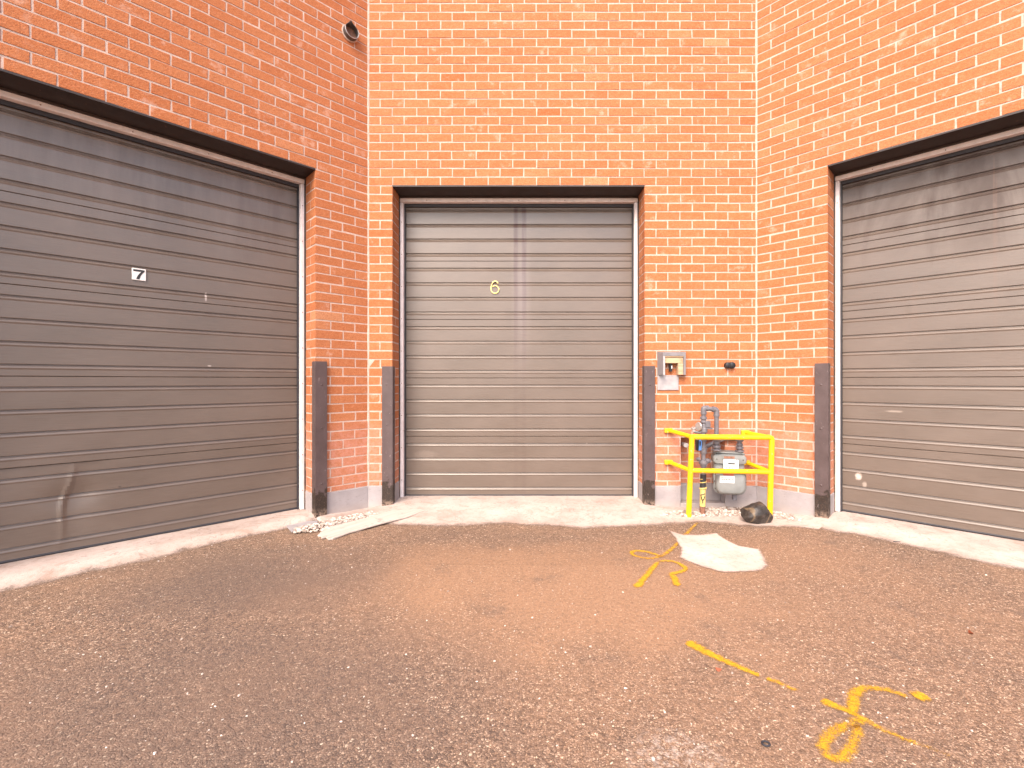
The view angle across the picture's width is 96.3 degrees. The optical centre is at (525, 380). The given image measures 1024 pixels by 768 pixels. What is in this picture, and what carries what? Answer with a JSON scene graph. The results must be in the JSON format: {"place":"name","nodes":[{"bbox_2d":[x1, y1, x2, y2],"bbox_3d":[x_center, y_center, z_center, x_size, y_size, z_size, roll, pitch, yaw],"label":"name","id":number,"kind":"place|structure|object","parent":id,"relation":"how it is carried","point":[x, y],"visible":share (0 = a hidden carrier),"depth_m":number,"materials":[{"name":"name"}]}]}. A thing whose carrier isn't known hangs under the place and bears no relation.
{"place":"outdoors","nodes":[
{"label":"outdoors","id":0,"kind":"place"},
{"bbox_2d":[0,520,1023,767],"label":"asphalt yard","id":1,"kind":"structure","parent":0,"point":[250,612],"depth_m":1.79,"materials":[{"name":"brown asphalt"}]},
{"bbox_2d":[318,509,424,539],"bbox_3d":[-1.171,1.073,3.508,0.255,0.030,0.836,0,0,41],"label":"wooden plank","id":2,"kind":"object","parent":1,"relation":"on","point":[337,531],"visible":0.95,"depth_m":3.45,"materials":[{"name":"grey wood"}]},
{"bbox_2d":[336,528,653,564],"bbox_3d":[-0.126,1.089,3.050,2.037,0.001,0.681,0,0,0],"label":"asphalt patch","id":3,"kind":"object","parent":1,"relation":"on","point":[525,546],"visible":1,"depth_m":3.00,"materials":[{"name":"brown asphalt"}]},
{"bbox_2d":[0,534,1011,767],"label":"loose grit","id":4,"kind":"object","parent":1,"relation":"on","point":[653,758],"visible":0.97,"depth_m":1.62,"materials":[{"name":"gravel"}]},
{"bbox_2d":[0,0,1023,563],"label":"brick building","id":5,"kind":"structure","parent":1,"relation":"on","point":[774,200],"depth_m":3.63,"materials":[{"name":"orange brick"}]},
{"bbox_2d":[0,105,296,563],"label":"garage door","id":6,"kind":"structure","parent":5,"relation":"in","point":[166,402],"depth_m":3.04,"materials":[{"name":"grey metal"}]},
{"bbox_2d":[132,268,145,280],"bbox_3d":[-2.575,-0.710,3.052,0.006,0.078,0.072,0,0,45],"label":"number plate","id":7,"kind":"object","parent":6,"relation":"attached to","point":[138,274],"visible":1,"depth_m":3.05,"materials":[{"name":"white"}]},
{"bbox_2d":[312,361,326,517],"bbox_3d":[-1.633,0.468,3.634,0.091,1.245,0.073,0,0,-45],"label":"corner guard","id":8,"kind":"object","parent":5,"relation":"attached to","point":[319,438],"visible":0.86,"depth_m":3.61,"materials":[{"name":"paint"}]},
{"bbox_2d":[342,20,358,42],"bbox_3d":[-1.441,-2.880,3.779,0.136,0.145,0.066,0,0,-45],"label":"vent pipe","id":9,"kind":"object","parent":5,"relation":"attached to","point":[349,30],"visible":1,"depth_m":3.78,"materials":[{"name":"metal"}]},
{"bbox_2d":[382,366,394,505],"bbox_3d":[-1.173,0.482,3.920,0.091,1.215,0.073,0,0,0],"label":"corner guard","id":10,"kind":"object","parent":5,"relation":"attached to","point":[388,435],"visible":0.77,"depth_m":3.89,"materials":[{"name":"paint"}]},
{"bbox_2d":[406,208,631,495],"bbox_3d":[-0.059,-0.287,4.188,2.153,2.679,0.024,0,0,0],"label":"garage door","id":11,"kind":"structure","parent":5,"relation":"in","point":[524,388],"depth_m":4.18,"materials":[{"name":"grey metal"}]},
{"bbox_2d":[490,281,498,293],"bbox_3d":[-0.279,-0.854,4.171,0.082,0.120,0.010,0,0,0],"label":"house number","id":12,"kind":"object","parent":11,"relation":"attached to","point":[493,286],"visible":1,"depth_m":4.17,"materials":[{"name":"yellow paint"}]},
{"bbox_2d":[642,366,654,505],"bbox_3d":[1.054,0.481,3.920,0.091,1.218,0.073,0,0,0],"label":"corner guard","id":13,"kind":"object","parent":5,"relation":"attached to","point":[648,435],"visible":0.84,"depth_m":3.89,"materials":[{"name":"paint"}]},
{"bbox_2d":[657,375,678,389],"bbox_3d":[1.216,0.014,3.906,0.180,0.128,0.012,0,0,0],"label":"blank plate","id":14,"kind":"object","parent":5,"relation":"attached to","point":[667,382],"visible":1,"depth_m":3.90,"materials":[{"name":"grey paint"}]},
{"bbox_2d":[657,352,685,374],"bbox_3d":[1.247,-0.151,3.871,0.244,0.200,0.078,0,0,0],"label":"wall box","id":15,"kind":"object","parent":5,"relation":"attached to","point":[678,358],"visible":1,"depth_m":3.85,"materials":[{"name":"grey paint"}]},
{"bbox_2d":[681,405,746,513],"bbox_3d":[1.575,0.654,3.885,0.482,0.912,0.459,0,0,0],"label":"gas meter","id":16,"kind":"object","parent":5,"relation":"attached to","point":[734,485],"visible":0.91,"depth_m":3.72,"materials":[{"name":"metal"}]},
{"bbox_2d":[724,362,735,368],"bbox_3d":[1.737,-0.133,3.893,0.089,0.056,0.040,0,0,0],"label":"wall fitting","id":17,"kind":"object","parent":5,"relation":"attached to","point":[730,365],"depth_m":3.88,"materials":[{"name":"black plastic"}]},
{"bbox_2d":[815,363,829,517],"bbox_3d":[2.320,0.476,3.577,0.091,1.228,0.073,0,0,45],"label":"corner guard","id":18,"kind":"object","parent":5,"relation":"attached to","point":[822,440],"visible":0.8,"depth_m":3.55,"materials":[{"name":"paint"}]},
{"bbox_2d":[843,140,1023,540],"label":"garage door","id":19,"kind":"structure","parent":5,"relation":"in","point":[933,253],"depth_m":3.30,"materials":[{"name":"grey metal"}]},
{"bbox_2d":[630,524,696,586],"bbox_3d":[0.904,1.085,3.001,0.379,0.001,1.367,0,0,25],"label":"paint marking","id":20,"kind":"object","parent":1,"relation":"on","point":[645,576],"visible":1,"depth_m":2.64,"materials":[{"name":"yellow paint"}]},
{"bbox_2d":[671,531,767,571],"bbox_3d":[1.241,1.085,2.941,0.573,0.001,0.769,0,0,11],"label":"concrete patch","id":21,"kind":"object","parent":1,"relation":"on","point":[715,551],"visible":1,"depth_m":2.87,"materials":[{"name":"grey concrete"}]},
{"bbox_2d":[685,641,795,690],"bbox_3d":[0.806,1.086,1.754,0.072,0.001,0.426,0,0,-40],"label":"paint marking","id":22,"kind":"object","parent":1,"relation":"on","point":[695,646],"visible":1,"depth_m":1.80,"materials":[{"name":"yellow paint"}]},
{"bbox_2d":[815,685,930,762],"bbox_3d":[1.121,1.085,1.468,0.540,0.002,0.356,0,0,0],"label":"paint marking","id":23,"kind":"object","parent":1,"relation":"on","point":[852,707],"visible":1,"depth_m":1.45,"materials":[{"name":"yellow paint"}]},
{"bbox_2d":[0,496,1023,591],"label":"concrete apron","id":24,"kind":"object","parent":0,"point":[581,512],"visible":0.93,"depth_m":3.42,"materials":[{"name":"grey concrete"}]},
{"bbox_2d":[287,521,317,532],"bbox_3d":[-1.676,1.081,3.430,0.176,0.006,0.260,0,0,32],"label":"sheet scrap","id":25,"kind":"object","parent":24,"relation":"on","point":[291,527],"visible":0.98,"depth_m":3.44,"materials":[{"name":"grey paint"}]},
{"bbox_2d":[293,510,378,532],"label":"gravel","id":26,"kind":"structure","parent":24,"relation":"on","point":[299,529],"depth_m":3.48,"materials":[{"name":"white gravel"}]},
{"bbox_2d":[664,428,774,517],"bbox_3d":[1.582,0.756,3.768,0.802,0.710,0.280,0,0,0],"label":"guard rail","id":27,"kind":"object","parent":24,"relation":"on","point":[690,469],"visible":0.95,"depth_m":3.64,"materials":[{"name":"yellow metal"}]},
{"bbox_2d":[659,506,803,520],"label":"gravel","id":28,"kind":"structure","parent":24,"relation":"on","point":[717,513],"depth_m":3.72,"materials":[{"name":"white gravel"}]},
{"bbox_2d":[740,501,772,523],"bbox_3d":[1.781,1.010,3.521,0.223,0.160,0.157,0,0,-6],"label":"rock","id":29,"kind":"object","parent":24,"relation":"on","point":[758,512],"visible":1,"depth_m":3.48,"materials":[{"name":"black stone"}]},
{"bbox_2d":[761,740,770,746],"bbox_3d":[0.720,1.086,1.373,0.028,0.006,0.024,0,0,0],"label":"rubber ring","id":30,"kind":"object","parent":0,"point":[765,741],"visible":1,"depth_m":1.37,"materials":[{"name":"grey rubber"}]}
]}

